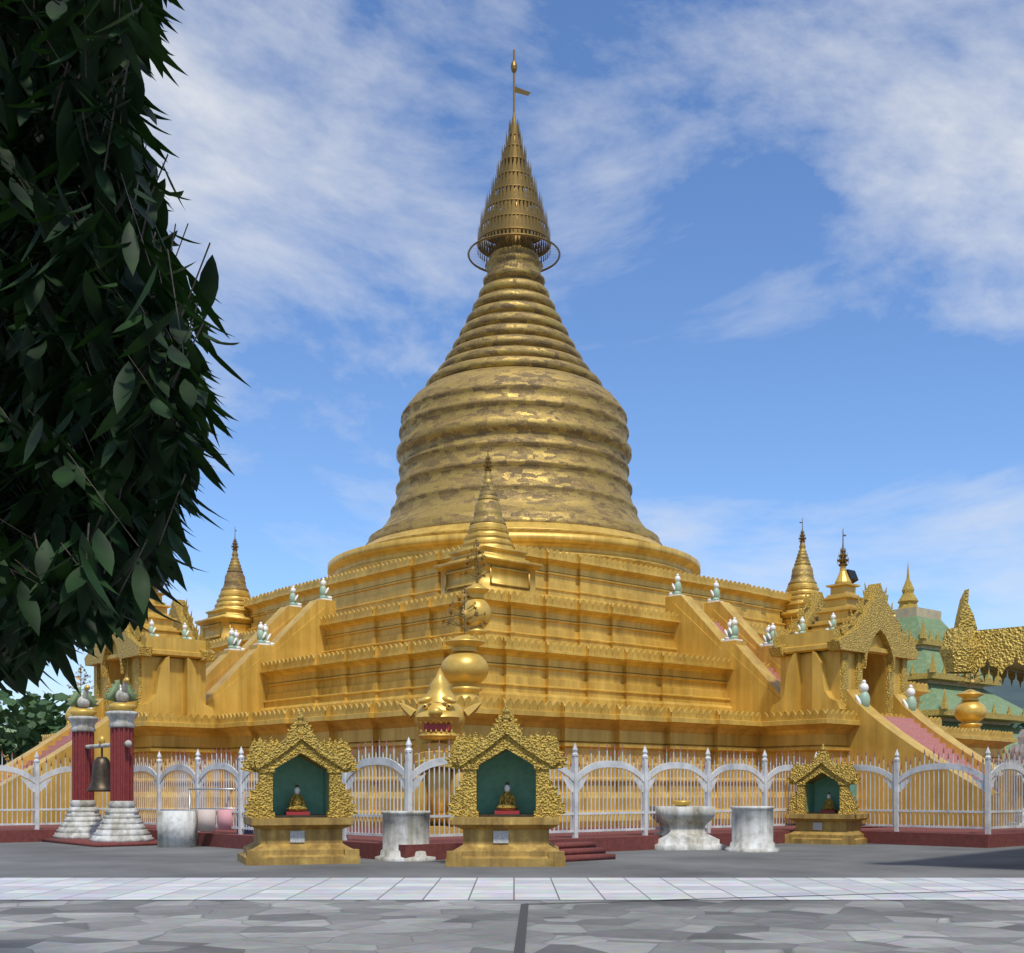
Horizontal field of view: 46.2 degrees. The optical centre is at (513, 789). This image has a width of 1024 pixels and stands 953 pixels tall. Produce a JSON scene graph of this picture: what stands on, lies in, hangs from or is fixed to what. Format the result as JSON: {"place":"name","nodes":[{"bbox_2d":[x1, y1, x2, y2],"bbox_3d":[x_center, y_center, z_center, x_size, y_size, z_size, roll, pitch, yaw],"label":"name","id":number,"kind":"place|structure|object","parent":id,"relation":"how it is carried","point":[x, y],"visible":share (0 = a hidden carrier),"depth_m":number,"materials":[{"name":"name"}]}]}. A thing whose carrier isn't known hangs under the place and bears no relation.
{"place":"outdoors","nodes":[
{"label":"outdoors","id":0,"kind":"place"},
{"bbox_2d":[0,0,251,698],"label":"tree","id":1,"kind":"object","parent":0,"point":[43,627],"depth_m":3.65,"materials":[{"name":"green plant"}]},
{"bbox_2d":[0,900,1023,952],"bbox_3d":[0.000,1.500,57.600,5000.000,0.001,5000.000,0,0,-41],"label":"ground","id":2,"kind":"structure","parent":0,"point":[491,926],"depth_m":13.18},
{"bbox_2d":[0,726,42,762],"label":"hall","id":3,"kind":"structure","parent":2,"relation":"on","point":[8,730],"depth_m":115.35,"materials":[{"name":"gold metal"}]},
{"bbox_2d":[0,689,1023,764],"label":"tree","id":4,"kind":"object","parent":2,"relation":"on","point":[33,720],"depth_m":93.46,"materials":[{"name":"green plant"}]},
{"bbox_2d":[514,889,1023,952],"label":"drain gap","id":5,"kind":"object","parent":2,"relation":"in","point":[520,941],"depth_m":14.10,"materials":[{"name":"grey"}]},
{"bbox_2d":[0,842,1023,877],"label":"concrete apron","id":6,"kind":"object","parent":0,"point":[59,860],"depth_m":23.75,"materials":[{"name":"grey concrete"}]},
{"bbox_2d":[42,677,156,846],"bbox_3d":[-11.675,-0.780,34.002,2.352,4.560,5.248,0,0,-41],"label":"bell stand","id":7,"kind":"object","parent":6,"relation":"on","point":[119,824],"visible":1,"depth_m":32.90,"materials":[{"name":"red paint"}]},
{"bbox_2d":[157,788,779,861],"bbox_3d":[-1.406,0.730,28.299,15.790,1.540,6.776,0,0,1],"label":"plaza furniture","id":8,"kind":"object","parent":6,"relation":"on","point":[683,823],"visible":0.88,"depth_m":29.68,"materials":[{"name":"white stone"}]},
{"bbox_2d":[0,822,1023,859],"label":"fence plinth","id":9,"kind":"structure","parent":6,"relation":"on","point":[370,847],"depth_m":31.65,"materials":[{"name":"red brick"}]},
{"bbox_2d":[398,668,481,833],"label":"chinthe lions","id":10,"kind":"object","parent":9,"relation":"on","point":[439,712],"visible":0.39,"depth_m":30.19,"materials":[{"name":"gold metal"}]},
{"bbox_2d":[0,566,1023,826],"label":"stairs and gateways","id":11,"kind":"structure","parent":9,"relation":"on","point":[168,676],"depth_m":43.44,"materials":[{"name":"gold metal"}]},
{"bbox_2d":[84,582,918,676],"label":"gateway pediments","id":12,"kind":"object","parent":11,"relation":"on","point":[871,617],"visible":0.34,"depth_m":43.19,"materials":[{"name":"gold metal"}]},
{"bbox_2d":[88,574,916,711],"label":"guardian statues","id":13,"kind":"object","parent":11,"relation":"on","point":[731,634],"visible":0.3,"depth_m":47.22,"materials":[{"name":"white stone"}]},
{"bbox_2d":[837,535,848,566],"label":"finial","id":14,"kind":"object","parent":11,"relation":"on","point":[843,560],"visible":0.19,"depth_m":43.71,"materials":[{"name":"gold metal"}]},
{"bbox_2d":[0,737,1023,839],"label":"fence railings","id":15,"kind":"object","parent":9,"relation":"on","point":[410,783],"visible":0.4,"depth_m":31.75,"materials":[{"name":"white metal"}]},
{"bbox_2d":[237,700,868,866],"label":"buddha shrines","id":16,"kind":"object","parent":6,"relation":"on","point":[506,805],"visible":1,"depth_m":24.30,"materials":[{"name":"paint"}]},
{"bbox_2d":[940,589,1023,687],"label":"roof","id":17,"kind":"structure","parent":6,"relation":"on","point":[967,646],"depth_m":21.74,"materials":[{"name":"gold metal"}]},
{"bbox_2d":[992,729,1023,825],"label":"white stupa","id":18,"kind":"object","parent":6,"relation":"on","point":[1020,738],"visible":0.22,"depth_m":38.27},
{"bbox_2d":[0,878,1023,899],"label":"tile path","id":19,"kind":"structure","parent":0,"point":[395,888],"depth_m":18.16,"materials":[{"name":"white tile"}]},
{"bbox_2d":[0,0,1023,724],"label":"sky","id":20,"kind":"structure","parent":0,"point":[788,235],"materials":[{"name":"blue"}]},
{"bbox_2d":[39,543,1016,827],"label":"pagoda terraces","id":21,"kind":"object","parent":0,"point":[581,653],"visible":0.56,"depth_m":42.42,"materials":[{"name":"gold metal"}]},
{"bbox_2d":[195,470,818,641],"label":"corner stupas","id":22,"kind":"object","parent":21,"relation":"on","point":[509,568],"visible":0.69,"depth_m":43.72,"materials":[{"name":"gold metal"}]},
{"bbox_2d":[231,445,806,549],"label":"finial","id":23,"kind":"object","parent":22,"relation":"on","point":[488,466],"visible":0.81,"depth_m":56.52,"materials":[{"name":"gold metal"}]},
{"bbox_2d":[327,246,700,576],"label":"stupa dome","id":24,"kind":"structure","parent":21,"relation":"on","point":[514,381],"depth_m":52.78,"materials":[{"name":"gold metal"}]},
{"bbox_2d":[467,49,560,271],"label":"spire finial","id":25,"kind":"object","parent":24,"relation":"on","point":[509,220],"visible":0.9,"depth_m":56.71,"materials":[{"name":"gold metal"}]},
{"bbox_2d":[65,583,986,729],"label":"corner urns","id":26,"kind":"object","parent":21,"relation":"on","point":[464,668],"visible":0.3,"depth_m":36.11,"materials":[{"name":"gold metal"}]},
{"bbox_2d":[66,540,985,692],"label":"urn flower sprays","id":27,"kind":"object","parent":21,"relation":"on","point":[464,611],"visible":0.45,"depth_m":39.57,"materials":[{"name":"gold metal"}]},
{"bbox_2d":[894,566,1023,763],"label":"green roof pavilion","id":28,"kind":"structure","parent":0,"point":[926,628],"depth_m":88.30,"materials":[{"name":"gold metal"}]},
{"bbox_2d":[983,664,1023,727],"bbox_3d":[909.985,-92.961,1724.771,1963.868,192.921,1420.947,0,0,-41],"label":"mandalay hill terrain","id":29,"kind":"structure","parent":0,"point":[1012,694],"depth_m":1259.49,"materials":[{"name":"green plant"}]}
]}

